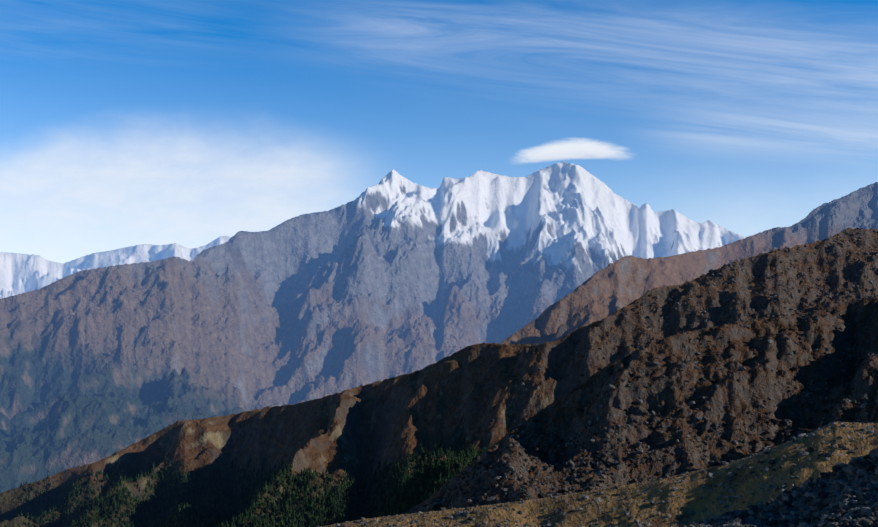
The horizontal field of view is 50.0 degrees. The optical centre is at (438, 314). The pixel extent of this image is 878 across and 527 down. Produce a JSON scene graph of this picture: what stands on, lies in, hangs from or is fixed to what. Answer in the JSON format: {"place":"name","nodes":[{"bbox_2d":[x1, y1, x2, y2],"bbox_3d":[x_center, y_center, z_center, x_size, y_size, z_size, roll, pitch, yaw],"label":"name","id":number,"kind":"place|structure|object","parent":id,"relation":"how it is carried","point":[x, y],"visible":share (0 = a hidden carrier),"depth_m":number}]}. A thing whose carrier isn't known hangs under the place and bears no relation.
{"place":"outdoors","nodes":[
{"label":"outdoors","id":0,"kind":"place"},
{"bbox_2d":[0,161,877,526],"bbox_3d":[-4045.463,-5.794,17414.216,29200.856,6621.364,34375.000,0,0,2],"label":"terrain","id":1,"kind":"structure","parent":0,"point":[388,317],"depth_m":9863.06},
{"bbox_2d":[18,435,493,526],"bbox_3d":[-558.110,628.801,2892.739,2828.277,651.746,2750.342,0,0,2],"label":"conifer trees","id":2,"kind":"object","parent":1,"relation":"on","point":[394,503],"visible":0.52,"depth_m":2693.49},
{"bbox_2d":[316,228,877,526],"bbox_3d":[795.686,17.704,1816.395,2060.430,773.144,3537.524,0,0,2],"label":"boulders","id":3,"kind":"object","parent":1,"relation":"on","point":[838,502],"visible":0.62,"depth_m":710.94},
{"bbox_2d":[0,0,877,263],"label":"sky","id":4,"kind":"structure","parent":0,"point":[190,124]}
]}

